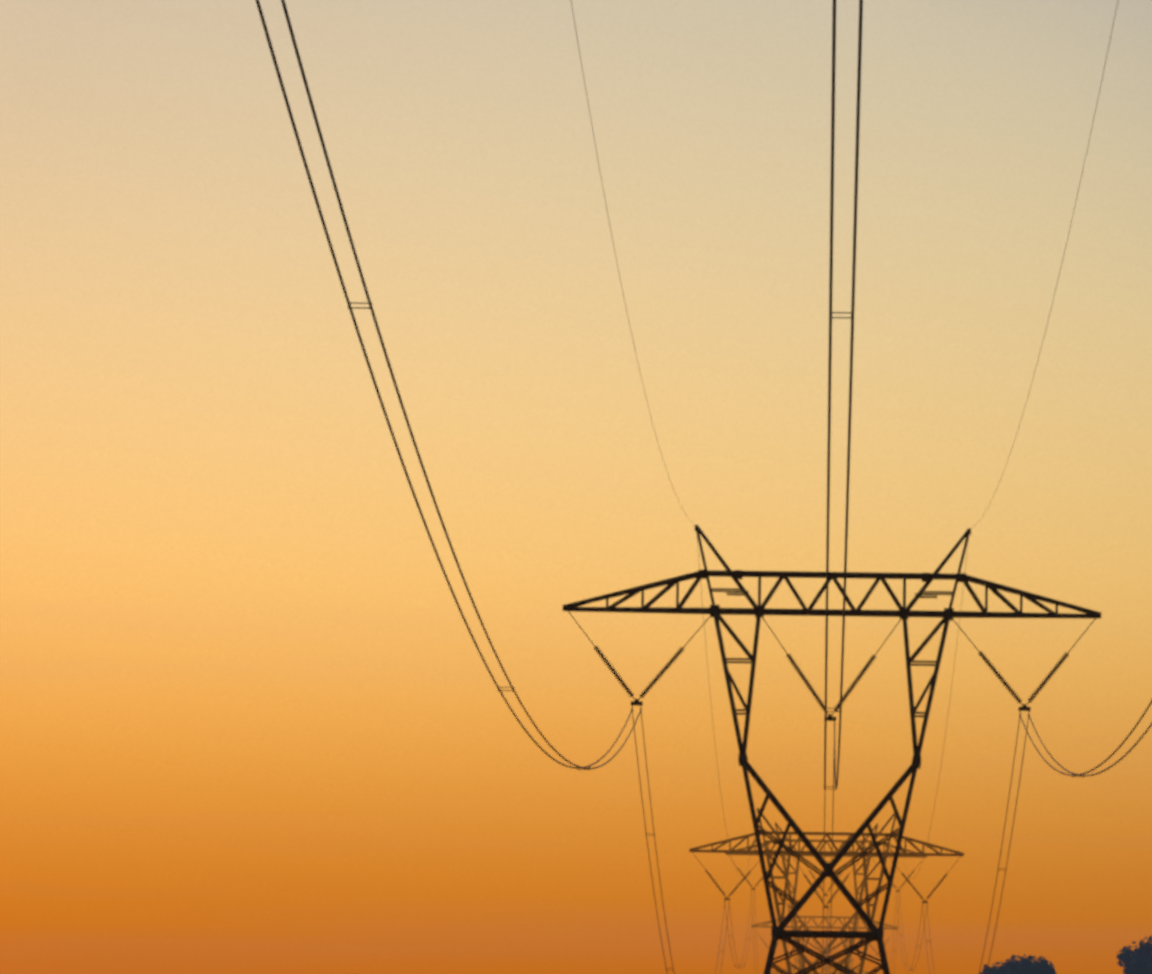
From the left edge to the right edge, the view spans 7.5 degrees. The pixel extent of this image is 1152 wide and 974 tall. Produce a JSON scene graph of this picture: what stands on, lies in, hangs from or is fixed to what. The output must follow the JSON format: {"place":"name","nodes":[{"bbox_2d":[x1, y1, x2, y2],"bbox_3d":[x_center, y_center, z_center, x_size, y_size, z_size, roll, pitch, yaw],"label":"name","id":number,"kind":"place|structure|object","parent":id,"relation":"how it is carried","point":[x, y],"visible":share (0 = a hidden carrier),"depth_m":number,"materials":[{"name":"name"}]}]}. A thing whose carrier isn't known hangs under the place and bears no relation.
{"place":"outdoors","nodes":[
{"label":"outdoors","id":0,"kind":"place"},
{"bbox_2d":[0,0,1151,973],"label":"sky","id":1,"kind":"structure","parent":0,"point":[253,720],"materials":[{"name":"orange"}]},
{"bbox_3d":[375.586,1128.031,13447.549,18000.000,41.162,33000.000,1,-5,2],"label":"ground","id":2,"kind":"structure","parent":0,"visible":0},
{"bbox_2d":[770,957,870,973],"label":"pylon","id":3,"kind":"object","parent":2,"relation":"on","point":[850,968],"visible":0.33,"depth_m":2086.17,"materials":[{"name":"metal"}]},
{"bbox_2d":[751,903,897,972],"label":"pylon","id":4,"kind":"object","parent":2,"relation":"on","point":[792,927],"visible":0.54,"depth_m":1648.31,"materials":[{"name":"metal"}]},
{"bbox_2d":[725,822,926,973],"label":"pylon","id":5,"kind":"object","parent":2,"relation":"on","point":[854,916],"visible":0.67,"depth_m":1204.45,"materials":[{"name":"metal"}]},
{"bbox_2d":[689,808,963,973],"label":"pylon","id":6,"kind":"object","parent":2,"relation":"on","point":[778,834],"visible":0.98,"depth_m":882.89,"materials":[{"name":"metal"}]},
{"bbox_2d":[563,525,1100,973],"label":"pylon","id":7,"kind":"object","parent":2,"relation":"on","point":[903,613],"visible":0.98,"depth_m":450.01,"materials":[{"name":"metal"}]},
{"bbox_2d":[255,0,1151,973],"bbox_3d":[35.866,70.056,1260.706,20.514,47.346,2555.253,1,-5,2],"label":"conductors","id":8,"kind":"object","parent":7,"relation":"attached to","point":[835,782],"visible":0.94,"depth_m":198.16,"materials":[{"name":"metal"}]},
{"bbox_2d":[348,302,1083,970],"bbox_3d":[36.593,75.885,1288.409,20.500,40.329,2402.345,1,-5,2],"label":"bundle spacers","id":9,"kind":"object","parent":8,"relation":"attached to","point":[828,708],"visible":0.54,"depth_m":266.90,"materials":[{"name":"metal"}]},
{"bbox_2d":[571,2,1117,961],"bbox_3d":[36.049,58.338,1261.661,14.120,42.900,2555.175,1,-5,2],"label":"earth wires","id":10,"kind":"object","parent":7,"relation":"on","point":[999,482],"visible":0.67,"depth_m":314.30,"materials":[{"name":"metal"}]},
{"bbox_2d":[979,954,1056,973],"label":"tree","id":11,"kind":"object","parent":2,"relation":"on","point":[1012,965],"visible":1,"depth_m":1086.37,"materials":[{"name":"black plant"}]},
{"bbox_2d":[1116,935,1151,973],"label":"tree","id":12,"kind":"object","parent":2,"relation":"on","point":[1137,960],"visible":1,"depth_m":1096.72,"materials":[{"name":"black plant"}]}
]}

